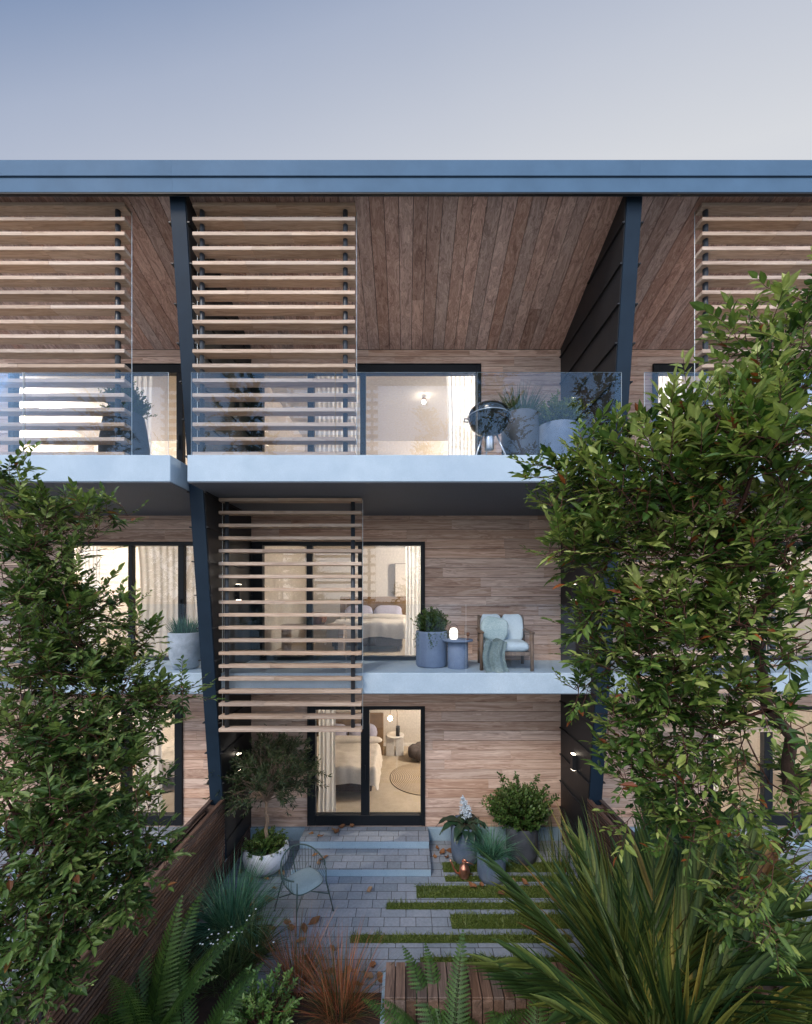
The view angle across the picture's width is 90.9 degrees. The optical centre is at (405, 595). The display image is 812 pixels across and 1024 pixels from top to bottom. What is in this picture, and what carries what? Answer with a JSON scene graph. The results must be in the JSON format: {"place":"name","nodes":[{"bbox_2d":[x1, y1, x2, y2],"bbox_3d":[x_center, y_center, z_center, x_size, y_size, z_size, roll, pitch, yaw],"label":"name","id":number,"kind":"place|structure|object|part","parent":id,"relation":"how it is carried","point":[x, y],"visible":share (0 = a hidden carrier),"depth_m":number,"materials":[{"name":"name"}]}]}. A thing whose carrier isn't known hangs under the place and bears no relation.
{"place":"outdoors","nodes":[
{"label":"outdoors","id":0,"kind":"place"},
{"bbox_2d":[3,993,23,1023],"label":"planting bed","id":1,"kind":"object","parent":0,"point":[18,997],"depth_m":4.35,"materials":[{"name":"soil"}]},
{"bbox_2d":[0,439,229,1023],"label":"leafy tree","id":2,"kind":"object","parent":1,"relation":"on","point":[82,863],"visible":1,"depth_m":3.12,"materials":[{"name":"green plant"}]},
{"bbox_2d":[0,842,233,991],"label":"patio paving","id":3,"kind":"structure","parent":0,"point":[5,862],"depth_m":6.29,"materials":[{"name":"stone"}]},
{"bbox_2d":[163,615,198,632],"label":"balcony grass","id":4,"kind":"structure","parent":0,"point":[185,627],"depth_m":6.51,"materials":[{"name":"green plant"}]},
{"bbox_2d":[166,925,269,991],"bbox_3d":[-2.375,4.564,5.075,1.050,0.001,0.950,0,0,0],"label":"planting bed","id":5,"kind":"object","parent":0,"point":[203,988],"depth_m":4.99,"materials":[{"name":"green plant"}]},
{"bbox_2d":[174,908,281,1009],"bbox_3d":[-2.127,4.224,4.773,1.264,0.695,1.333,0,0,-40],"label":"white flower plant","id":6,"kind":"object","parent":5,"relation":"on","point":[219,972],"visible":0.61,"depth_m":4.78,"materials":[{"name":"green plant"}]},
{"bbox_2d":[179,845,292,971],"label":"blue green grass","id":7,"kind":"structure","parent":5,"relation":"on","point":[219,911],"depth_m":5.47,"materials":[{"name":"plant"}]},
{"bbox_2d":[203,896,297,990],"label":"dark grass","id":8,"kind":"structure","parent":5,"relation":"on","point":[264,949],"depth_m":5.09,"materials":[{"name":"green plant"}]},
{"bbox_2d":[143,993,381,1023],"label":"planting bed","id":9,"kind":"object","parent":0,"point":[205,1004],"depth_m":4.40,"materials":[{"name":"soil"}]},
{"bbox_2d":[89,894,249,1023],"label":"fern","id":10,"kind":"object","parent":9,"relation":"on","point":[124,1016],"visible":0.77,"depth_m":4.20,"materials":[{"name":"green plant"}]},
{"bbox_2d":[136,929,213,1009],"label":"dark grass","id":11,"kind":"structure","parent":9,"relation":"on","point":[175,965],"depth_m":4.66,"materials":[{"name":"green plant"}]},
{"bbox_2d":[138,947,263,1023],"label":"fern","id":12,"kind":"object","parent":9,"relation":"on","point":[227,1005],"visible":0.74,"depth_m":4.13,"materials":[{"name":"green plant"}]},
{"bbox_2d":[220,962,302,1023],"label":"bright shrub","id":13,"kind":"object","parent":9,"relation":"on","point":[260,1003],"visible":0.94,"depth_m":4.14,"materials":[{"name":"green plant"}]},
{"bbox_2d":[239,899,354,1021],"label":"red grass","id":14,"kind":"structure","parent":9,"relation":"on","point":[296,959],"depth_m":4.79,"materials":[{"name":"brown plant"}]},
{"bbox_2d":[380,972,385,1023],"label":"kerb","id":15,"kind":"structure","parent":9,"relation":"on","point":[383,990],"depth_m":4.54,"materials":[{"name":"grey concrete"}]},
{"bbox_2d":[362,929,530,1023],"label":"fern","id":16,"kind":"object","parent":9,"relation":"on","point":[400,1015],"visible":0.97,"depth_m":4.08,"materials":[{"name":"green plant"}]},
{"bbox_2d":[384,962,627,1023],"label":"timber bench","id":17,"kind":"object","parent":9,"relation":"on","point":[484,996],"visible":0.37,"depth_m":4.14,"materials":[{"name":"brown wood"}]},
{"bbox_2d":[453,999,564,1023],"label":"fern","id":18,"kind":"object","parent":9,"relation":"on","point":[529,1012],"visible":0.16,"depth_m":3.97,"materials":[{"name":"green plant"}]},
{"bbox_2d":[496,798,759,1016],"bbox_3d":[2.530,3.618,4.673,2.722,1.964,2.215,0,0,37],"label":"flax","id":19,"kind":"object","parent":9,"relation":"on","point":[619,907],"visible":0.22,"depth_m":4.56,"materials":[{"name":"green plant"}]},
{"bbox_2d":[463,777,811,1023],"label":"feather palm","id":20,"kind":"object","parent":9,"relation":"on","point":[561,995],"visible":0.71,"depth_m":3.85,"materials":[{"name":"green plant"}]},
{"bbox_2d":[560,845,800,1023],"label":"flax","id":21,"kind":"object","parent":9,"relation":"on","point":[683,1014],"visible":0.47,"depth_m":3.62,"materials":[{"name":"green plant"}]},
{"bbox_2d":[269,914,403,1023],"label":"red grass","id":22,"kind":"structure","parent":0,"point":[329,998],"depth_m":4.47,"materials":[{"name":"brown plant"}]},
{"bbox_2d":[172,841,585,992],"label":"patio paving","id":23,"kind":"structure","parent":0,"point":[351,897],"depth_m":5.73,"materials":[{"name":"stone"}]},
{"bbox_2d":[242,833,288,876],"bbox_3d":[-2.340,4.367,6.700,0.744,0.406,0.744,0,0,0],"label":"white bowl planter","id":24,"kind":"object","parent":23,"relation":"on","point":[275,862],"visible":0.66,"depth_m":6.41,"materials":[{"name":"ceramic"}]},
{"bbox_2d":[241,825,292,860],"bbox_3d":[-2.354,4.103,6.697,0.821,0.269,0.788,0,0,0],"label":"ground cover","id":25,"kind":"object","parent":24,"relation":"on","point":[258,842],"visible":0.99,"depth_m":6.62,"materials":[{"name":"green plant"}]},
{"bbox_2d":[203,724,331,837],"bbox_3d":[-2.286,3.196,6.707,2.151,2.056,1.679,0,0,0],"label":"olive tree","id":26,"kind":"object","parent":24,"relation":"in","point":[264,782],"visible":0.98,"depth_m":6.57,"materials":[{"name":"green plant"}]},
{"bbox_2d":[274,843,333,934],"bbox_3d":[-1.484,4.165,5.804,0.650,0.811,0.640,0,0,-45],"label":"wire chair","id":27,"kind":"object","parent":23,"relation":"on","point":[304,881],"visible":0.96,"depth_m":5.79,"materials":[{"name":"grey metal"}]},
{"bbox_2d":[301,922,307,932],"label":"fallen leaf","id":28,"kind":"object","parent":23,"relation":"on","point":[303,927],"visible":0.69,"depth_m":5.49,"materials":[{"name":"brown plant"}]},
{"bbox_2d":[308,916,319,924],"bbox_3d":[-1.299,4.543,5.575,0.219,0.047,0.102,-13,13,-30],"label":"fallen leaf","id":29,"kind":"object","parent":23,"relation":"on","point":[313,919],"visible":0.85,"depth_m":5.60,"materials":[{"name":"brown plant"}]},
{"bbox_2d":[364,971,372,977],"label":"fallen leaf","id":30,"kind":"object","parent":23,"relation":"on","point":[370,974],"visible":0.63,"depth_m":4.78,"materials":[{"name":"brown plant"}]},
{"bbox_2d":[369,961,375,967],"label":"fallen leaf","id":31,"kind":"object","parent":23,"relation":"on","point":[373,964],"visible":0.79,"depth_m":4.93,"materials":[{"name":"brown plant"}]},
{"bbox_2d":[377,972,382,982],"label":"fallen leaf","id":32,"kind":"object","parent":23,"relation":"on","point":[378,975],"visible":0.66,"depth_m":4.76,"materials":[{"name":"brown plant"}]},
{"bbox_2d":[349,928,572,945],"bbox_3d":[0.724,4.523,5.318,3.004,0.090,0.307,0,0,0],"label":"grass strip","id":33,"kind":"object","parent":23,"relation":"on","point":[394,938],"depth_m":5.31,"materials":[{"name":"green plant"}]},
{"bbox_2d":[451,815,479,865],"bbox_3d":[1.030,4.252,6.950,0.500,0.636,0.500,0,0,0],"label":"grey planter","id":34,"kind":"object","parent":23,"relation":"on","point":[458,855],"visible":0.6,"depth_m":6.74,"materials":[{"name":"blue concrete"}]},
{"bbox_2d":[437,795,489,845],"bbox_3d":[0.979,3.838,6.953,0.892,0.753,0.845,0,0,24],"label":"broad leaf plant","id":35,"kind":"object","parent":34,"relation":"in","point":[462,818],"visible":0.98,"depth_m":6.87,"materials":[{"name":"green plant"}]},
{"bbox_2d":[384,896,557,910],"bbox_3d":[1.226,4.525,5.885,3.086,0.086,0.283,0,0,0],"label":"grass strip","id":36,"kind":"object","parent":23,"relation":"on","point":[441,905],"depth_m":5.87,"materials":[{"name":"green plant"}]},
{"bbox_2d":[477,844,505,885],"bbox_3d":[1.380,4.357,6.470,0.456,0.426,0.456,0,0,0],"label":"grey planter","id":37,"kind":"object","parent":23,"relation":"on","point":[483,870],"visible":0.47,"depth_m":6.29,"materials":[{"name":"blue concrete"}]},
{"bbox_2d":[457,821,525,879],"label":"spiky grass","id":38,"kind":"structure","parent":37,"relation":"in","point":[489,847],"depth_m":6.49,"materials":[{"name":"green plant"}]},
{"bbox_2d":[413,881,584,898],"bbox_3d":[1.453,4.522,6.163,2.689,0.091,0.410,0,0,0],"label":"grass strip","id":39,"kind":"object","parent":23,"relation":"on","point":[448,891],"depth_m":6.15,"materials":[{"name":"green plant"}]},
{"bbox_2d":[466,880,476,887],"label":"fallen leaf","id":40,"kind":"object","parent":39,"relation":"on","point":[471,884],"visible":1,"depth_m":6.22,"materials":[{"name":"brown plant"}]},
{"bbox_2d":[522,878,529,886],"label":"fallen leaf","id":41,"kind":"object","parent":39,"relation":"on","point":[524,881],"visible":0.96,"depth_m":6.28,"materials":[{"name":"brown plant"}]},
{"bbox_2d":[417,951,591,963],"bbox_3d":[1.301,4.524,4.963,2.326,0.088,0.320,0,0,0],"label":"grass strip","id":42,"kind":"object","parent":23,"relation":"on","point":[470,959],"depth_m":5.02,"materials":[{"name":"green plant"}]},
{"bbox_2d":[440,858,570,873],"bbox_3d":[1.685,4.524,6.721,2.213,0.088,0.415,0,0,0],"label":"grass strip","id":43,"kind":"object","parent":23,"relation":"on","point":[515,867],"depth_m":6.69,"materials":[{"name":"green plant"}]},
{"bbox_2d":[448,909,568,929],"bbox_3d":[1.625,4.522,5.610,2.056,0.092,0.423,0,0,0],"label":"grass strip","id":44,"kind":"object","parent":23,"relation":"on","point":[500,920],"depth_m":5.59,"materials":[{"name":"green plant"}]},
{"bbox_2d":[444,871,573,882],"bbox_3d":[1.677,4.521,6.441,2.236,0.093,0.276,0,0,0],"label":"grass strip","id":45,"kind":"object","parent":23,"relation":"on","point":[474,878],"depth_m":6.43,"materials":[{"name":"green plant"}]},
{"bbox_2d":[449,859,473,879],"bbox_3d":[0.901,4.391,6.465,0.413,0.291,0.166,0,0,-8],"label":"watering can","id":46,"kind":"object","parent":45,"relation":"on","point":[464,871],"visible":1,"depth_m":6.43,"materials":[{"name":"orange metal"}]},
{"bbox_2d":[506,821,537,865],"bbox_3d":[2.020,4.267,6.980,0.540,0.606,0.540,0,0,0],"label":"grey planter","id":47,"kind":"object","parent":23,"relation":"on","point":[530,855],"visible":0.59,"depth_m":6.74,"materials":[{"name":"grey concrete"}]},
{"bbox_2d":[479,771,559,831],"bbox_3d":[1.949,3.540,7.003,1.407,0.990,1.024,0,0,0],"label":"bushy shrub","id":48,"kind":"object","parent":47,"relation":"in","point":[525,807],"visible":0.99,"depth_m":6.86,"materials":[{"name":"green plant"}]},
{"bbox_2d":[535,816,577,885],"bbox_3d":[2.528,4.076,6.428,0.918,0.989,1.015,0,0,-44],"label":"tall sedge","id":49,"kind":"object","parent":23,"relation":"on","point":[553,849],"visible":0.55,"depth_m":6.65,"materials":[{"name":"green plant"}]},
{"bbox_2d":[0,0,811,159],"label":"sky","id":50,"kind":"structure","parent":0,"point":[80,79],"materials":[{"name":"blue"}]},
{"bbox_2d":[490,380,549,412],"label":"balcony grass","id":51,"kind":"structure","parent":0,"point":[518,403],"depth_m":6.03,"materials":[{"name":"green plant"}]},
{"bbox_2d":[776,876,811,943],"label":"patio paving","id":52,"kind":"structure","parent":0,"point":[808,899],"depth_m":6.07,"materials":[{"name":"stone"}]},
{"label":"planting bed","id":53,"kind":"structure","parent":0,"visible":0},
{"bbox_2d":[507,246,811,985],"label":"leafy tree","id":54,"kind":"object","parent":53,"relation":"on","point":[764,399],"visible":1,"depth_m":2.51,"materials":[{"name":"green plant"}]},
{"bbox_2d":[668,901,811,1023],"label":"flax","id":55,"kind":"object","parent":53,"relation":"on","point":[807,1019],"visible":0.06,"depth_m":3.32,"materials":[{"name":"plant"}]},
{"label":"ground","id":56,"kind":"structure","parent":0,"visible":0},
{"bbox_2d":[0,160,209,874],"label":"terrace house","id":57,"kind":"structure","parent":56,"relation":"on","point":[88,308],"depth_m":5.46,"materials":[{"name":"brown wood"}]},
{"bbox_2d":[81,546,100,653],"bbox_3d":[-6.100,-0.045,7.740,0.400,2.470,0.022,0,0,0],"label":"curtain","id":58,"kind":"object","parent":57,"relation":"hanging from","point":[90,563],"visible":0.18,"depth_m":7.74,"materials":[{"name":"white fabric"}]},
{"bbox_2d":[8,363,185,463],"bbox_3d":[-5.277,-3.104,7.525,4.305,2.468,0.150,0,0,0],"label":"balcony door","id":59,"kind":"structure","parent":57,"relation":"in","point":[174,369],"depth_m":7.48,"materials":[{"name":"metal"}]},
{"bbox_2d":[98,410,149,454],"bbox_3d":[-4.360,-2.330,6.200,0.660,0.926,0.660,0,0,0],"label":"charcoal planter","id":60,"kind":"object","parent":57,"relation":"on","point":[137,435],"visible":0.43,"depth_m":6.02,"materials":[{"name":"concrete"}]},
{"bbox_2d":[98,381,156,419],"bbox_3d":[-4.302,-3.037,6.187,0.728,0.596,0.696,0,0,0],"label":"box ball","id":61,"kind":"object","parent":60,"relation":"on","point":[136,405],"visible":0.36,"depth_m":6.12,"materials":[{"name":"green plant"}]},
{"bbox_2d":[64,706,183,825],"bbox_3d":[-5.280,3.186,7.525,2.200,2.228,0.150,0,0,0],"label":"sliding door","id":62,"kind":"structure","parent":57,"relation":"in","point":[178,727],"depth_m":7.47,"materials":[{"name":"metal"}]},
{"bbox_2d":[64,542,192,659],"bbox_3d":[-4.752,0.099,7.525,3.255,2.213,0.150,0,0,0],"label":"sliding window","id":63,"kind":"structure","parent":57,"relation":"in","point":[182,546],"depth_m":7.48,"materials":[{"name":"metal"}]},
{"bbox_2d":[121,376,152,454],"bbox_3d":[-5.225,-3.135,7.740,0.650,2.490,0.022,0,0,0],"label":"curtain","id":64,"kind":"object","parent":57,"relation":"hanging from","point":[144,383],"visible":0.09,"depth_m":7.74,"materials":[{"name":"white fabric"}]},
{"bbox_2d":[135,710,162,811],"bbox_3d":[-4.975,3.045,7.740,0.550,2.450,0.022,0,0,0],"label":"curtain","id":65,"kind":"object","parent":57,"relation":"hanging from","point":[158,752],"visible":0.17,"depth_m":7.74,"materials":[{"name":"beige fabric"}]},
{"bbox_2d":[135,738,173,783],"bbox_3d":[-5.154,3.712,9.936,1.860,1.180,2.227,0,0,0],"label":"bed","id":66,"kind":"object","parent":57,"relation":"in","point":[167,751],"visible":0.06,"depth_m":9.20,"materials":[{"name":"beige fabric"}]},
{"bbox_2d":[136,546,197,654],"bbox_3d":[-4.525,-0.045,7.920,1.650,2.470,0.020,0,0,0],"label":"curtain","id":67,"kind":"object","parent":57,"relation":"hanging from","point":[158,565],"visible":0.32,"depth_m":7.92,"materials":[{"name":"white fabric"}]},
{"bbox_2d":[167,632,200,669],"bbox_3d":[-3.660,0.907,6.650,0.530,0.606,0.530,0,0,0],"label":"whitewashed planter","id":68,"kind":"object","parent":57,"relation":"on","point":[187,645],"visible":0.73,"depth_m":6.44,"materials":[{"name":"concrete"}]},
{"bbox_2d":[22,798,250,1023],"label":"timber fence","id":69,"kind":"object","parent":56,"relation":"on","point":[121,954],"visible":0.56,"depth_m":4.69,"materials":[{"name":"brown wood"}]},
{"bbox_2d":[168,197,252,858],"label":"wing wall","id":70,"kind":"structure","parent":56,"relation":"on","point":[206,521],"depth_m":6.12,"materials":[{"name":"black metal"}]},
{"bbox_2d":[172,160,639,875],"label":"terrace house","id":71,"kind":"structure","parent":56,"relation":"on","point":[400,288],"depth_m":6.28,"materials":[{"name":"brown wood"}]},
{"bbox_2d":[281,624,345,650],"bbox_3d":[-1.950,0.904,8.500,1.300,0.600,0.360,0,0,0],"label":"console bench","id":72,"kind":"object","parent":71,"relation":"in","point":[285,633],"visible":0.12,"depth_m":8.34,"materials":[{"name":"brown wood"}]},
{"bbox_2d":[313,612,326,624],"bbox_3d":[-1.900,0.484,8.500,0.440,0.240,0.438,0,0,0],"label":"wicker basket","id":73,"kind":"object","parent":72,"relation":"on","point":[319,620],"visible":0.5,"depth_m":8.34,"materials":[{"name":"brown wicker"}]},
{"bbox_2d":[318,710,335,811],"bbox_3d":[-1.525,3.045,7.720,0.350,2.450,0.022,0,0,0],"label":"curtain","id":74,"kind":"object","parent":71,"relation":"hanging from","point":[327,800],"visible":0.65,"depth_m":7.72,"materials":[{"name":"beige fabric"}]},
{"bbox_2d":[315,376,359,454],"bbox_3d":[-1.375,-3.135,7.800,1.150,2.490,0.028,0,0,0],"label":"curtain","id":75,"kind":"object","parent":71,"relation":"hanging from","point":[330,448],"visible":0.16,"depth_m":7.80,"materials":[{"name":"white fabric"}]},
{"bbox_2d":[251,542,424,659],"bbox_3d":[-1.272,0.099,7.525,3.255,2.213,0.150,0,0,0],"label":"sliding window","id":76,"kind":"structure","parent":71,"relation":"in","point":[255,557],"depth_m":7.48,"materials":[{"name":"metal"}]},
{"bbox_2d":[317,713,383,790],"bbox_3d":[-1.504,3.712,9.586,1.860,1.180,2.227,0,0,0],"label":"bed","id":77,"kind":"object","parent":71,"relation":"in","point":[347,761],"visible":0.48,"depth_m":9.34,"materials":[{"name":"beige fabric"}]},
{"bbox_2d":[324,597,405,650],"bbox_3d":[-0.854,0.614,9.686,1.860,1.180,2.227,0,0,0],"label":"bed","id":78,"kind":"object","parent":71,"relation":"in","point":[384,621],"visible":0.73,"depth_m":8.85,"materials":[{"name":"beige fabric"}]},
{"bbox_2d":[307,706,424,825],"bbox_3d":[-0.745,3.186,7.525,2.200,2.228,0.150,0,0,0],"label":"sliding door","id":79,"kind":"structure","parent":71,"relation":"in","point":[365,817],"depth_m":7.48,"materials":[{"name":"metal"}]},
{"bbox_2d":[251,363,480,454],"bbox_3d":[-0.748,-3.104,7.525,4.305,2.468,0.150,0,0,0],"label":"balcony door","id":80,"kind":"structure","parent":71,"relation":"in","point":[361,367],"depth_m":7.48,"materials":[{"name":"metal"}]},
{"bbox_2d":[386,731,403,755],"bbox_3d":[-0.300,4.037,10.880,0.500,0.530,0.500,0,0,0],"label":"bedside table","id":81,"kind":"object","parent":71,"relation":"in","point":[391,737],"visible":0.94,"depth_m":10.73,"materials":[{"name":"stone"}]},
{"bbox_2d":[388,710,399,735],"bbox_3d":[-0.326,3.408,10.826,0.348,0.728,0.139,0,0,21],"label":"table lamp","id":82,"kind":"object","parent":81,"relation":"on","point":[390,718],"visible":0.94,"depth_m":10.74,"materials":[{"name":"metal"}]},
{"bbox_2d":[395,563,405,596],"bbox_3d":[0.150,0.144,11.345,0.940,2.120,0.150,0,0,0],"label":"framed wall picture","id":83,"kind":"object","parent":71,"relation":"in","point":[400,579],"visible":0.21,"depth_m":11.27,"materials":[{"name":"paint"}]},
{"bbox_3d":[0.150,0.144,11.345,0.900,2.080,0.150,0,0,0],"label":"door","id":84,"kind":"part","parent":83,"relation":"part of","materials":[{"name":"paint"}]},
{"bbox_2d":[390,762,419,795],"bbox_3d":[0.490,4.295,9.460,1.750,0.015,1.750,0,0,0],"label":"round rug","id":85,"kind":"object","parent":71,"relation":"in","point":[405,778],"visible":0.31,"depth_m":9.38,"materials":[{"name":"wicker"}]},
{"bbox_2d":[405,546,419,654],"bbox_3d":[0.190,-0.045,7.740,0.420,2.470,0.020,0,0,0],"label":"curtain","id":86,"kind":"object","parent":71,"relation":"hanging from","point":[412,582],"visible":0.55,"depth_m":7.74,"materials":[{"name":"white fabric"}]},
{"bbox_2d":[408,742,419,760],"bbox_3d":[0.374,4.067,10.500,0.651,0.411,0.625,0,0,0],"label":"floor pouf","id":87,"kind":"object","parent":71,"relation":"in","point":[413,751],"visible":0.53,"depth_m":10.28,"materials":[{"name":"beige fabric"}]},
{"bbox_2d":[416,630,446,667],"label":"blue grey planter","id":88,"kind":"object","parent":71,"relation":"on","point":[427,656],"visible":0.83,"depth_m":6.67,"materials":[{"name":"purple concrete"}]},
{"bbox_2d":[410,606,450,651],"bbox_3d":[0.424,0.580,6.883,0.731,0.802,0.617,0,0,0],"label":"trailing shrub","id":89,"kind":"object","parent":88,"relation":"in","point":[434,620],"visible":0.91,"depth_m":6.76,"materials":[{"name":"green plant"}]},
{"bbox_2d":[443,638,472,669],"bbox_3d":[0.870,0.970,6.720,0.510,0.480,0.510,0,0,0],"label":"side table","id":90,"kind":"object","parent":71,"relation":"on","point":[458,653],"visible":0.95,"depth_m":6.57,"materials":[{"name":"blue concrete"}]},
{"bbox_2d":[448,624,458,638],"bbox_3d":[0.800,0.601,6.720,0.152,0.257,0.152,0,0,-32],"label":"lantern","id":91,"kind":"object","parent":90,"relation":"on","point":[453,633],"visible":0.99,"depth_m":6.67,"materials":[{"name":"white glass"}]},
{"bbox_2d":[447,376,474,454],"bbox_3d":[1.100,-3.135,7.740,0.640,2.490,0.022,0,0,0],"label":"curtain","id":92,"kind":"object","parent":71,"relation":"hanging from","point":[461,405],"visible":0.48,"depth_m":7.74,"materials":[{"name":"white fabric"}]},
{"bbox_2d":[463,400,514,454],"bbox_3d":[1.200,-2.350,5.780,0.610,0.935,0.610,0,0,45],"label":"kettle barbecue","id":93,"kind":"object","parent":71,"relation":"on","point":[488,420],"visible":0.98,"depth_m":5.61,"materials":[{"name":"black metal"}]},
{"bbox_2d":[475,614,534,671],"bbox_3d":[1.661,0.768,6.828,0.890,0.889,0.829,0,0,6],"label":"armchair","id":94,"kind":"object","parent":71,"relation":"on","point":[517,645],"visible":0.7,"depth_m":6.67,"materials":[{"name":"white fabric"}]},
{"bbox_2d":[480,616,507,639],"bbox_3d":[1.501,0.567,6.799,0.477,0.441,0.237,0,0,0],"label":"scatter pillow","id":95,"kind":"object","parent":94,"relation":"on","point":[491,628],"visible":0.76,"depth_m":6.73,"materials":[{"name":"white fabric"}]},
{"bbox_2d":[482,638,508,672],"bbox_3d":[1.424,0.955,6.542,0.422,0.499,0.580,0,0,0],"label":"knit throw","id":96,"kind":"object","parent":94,"relation":"on","point":[493,656],"visible":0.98,"depth_m":6.37,"materials":[{"name":"fabric"}]},
{"bbox_2d":[501,408,538,454],"bbox_3d":[1.780,-2.335,6.250,0.570,0.936,0.570,0,0,0],"label":"charcoal planter","id":97,"kind":"object","parent":71,"relation":"on","point":[520,435],"visible":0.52,"depth_m":6.00,"materials":[{"name":"concrete"}]},
{"bbox_2d":[539,419,579,454],"bbox_3d":[2.360,-2.240,6.230,0.650,0.746,0.650,0,0,0],"label":"grey planter","id":98,"kind":"object","parent":71,"relation":"on","point":[552,433],"visible":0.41,"depth_m":5.94,"materials":[{"name":"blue concrete"}]},
{"bbox_2d":[536,388,595,425],"bbox_3d":[2.376,-2.838,6.236,1.008,0.558,0.788,0,0,0],"label":"shrub","id":99,"kind":"object","parent":98,"relation":"on","point":[559,410],"visible":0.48,"depth_m":6.01,"materials":[{"name":"green plant"}]},
{"bbox_2d":[559,197,643,839],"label":"wing wall","id":100,"kind":"structure","parent":56,"relation":"on","point":[599,337],"depth_m":6.19,"materials":[{"name":"black metal"}]},
{"bbox_2d":[561,798,789,1023],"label":"timber fence","id":101,"kind":"object","parent":56,"relation":"on","point":[605,819],"visible":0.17,"depth_m":5.86,"materials":[{"name":"brown wood"}]},
{"bbox_2d":[602,160,811,875],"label":"terrace house","id":102,"kind":"structure","parent":56,"relation":"on","point":[710,230],"depth_m":5.72,"materials":[{"name":"brown wood"}]},
{"bbox_2d":[658,376,681,433],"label":"curtain","id":103,"kind":"object","parent":102,"relation":"hanging from","point":[662,380],"visible":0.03,"depth_m":7.74,"materials":[{"name":"white fabric"}]},
{"bbox_2d":[714,710,720,791],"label":"curtain","id":104,"kind":"object","parent":102,"relation":"hanging from","point":[716,737],"visible":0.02,"depth_m":7.74,"materials":[{"name":"beige fabric"}]},
{"bbox_2d":[652,363,810,431],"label":"balcony door","id":105,"kind":"structure","parent":102,"relation":"in","point":[656,367],"depth_m":7.48,"materials":[{"name":"metal"}]},
{"bbox_2d":[708,706,811,825],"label":"sliding door","id":106,"kind":"structure","parent":102,"relation":"in","point":[782,820],"depth_m":7.48,"materials":[{"name":"metal"}]},
{"bbox_2d":[709,542,811,659],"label":"sliding window","id":107,"kind":"structure","parent":102,"relation":"in","point":[744,656],"depth_m":7.48,"materials":[{"name":"metal"}]}
]}

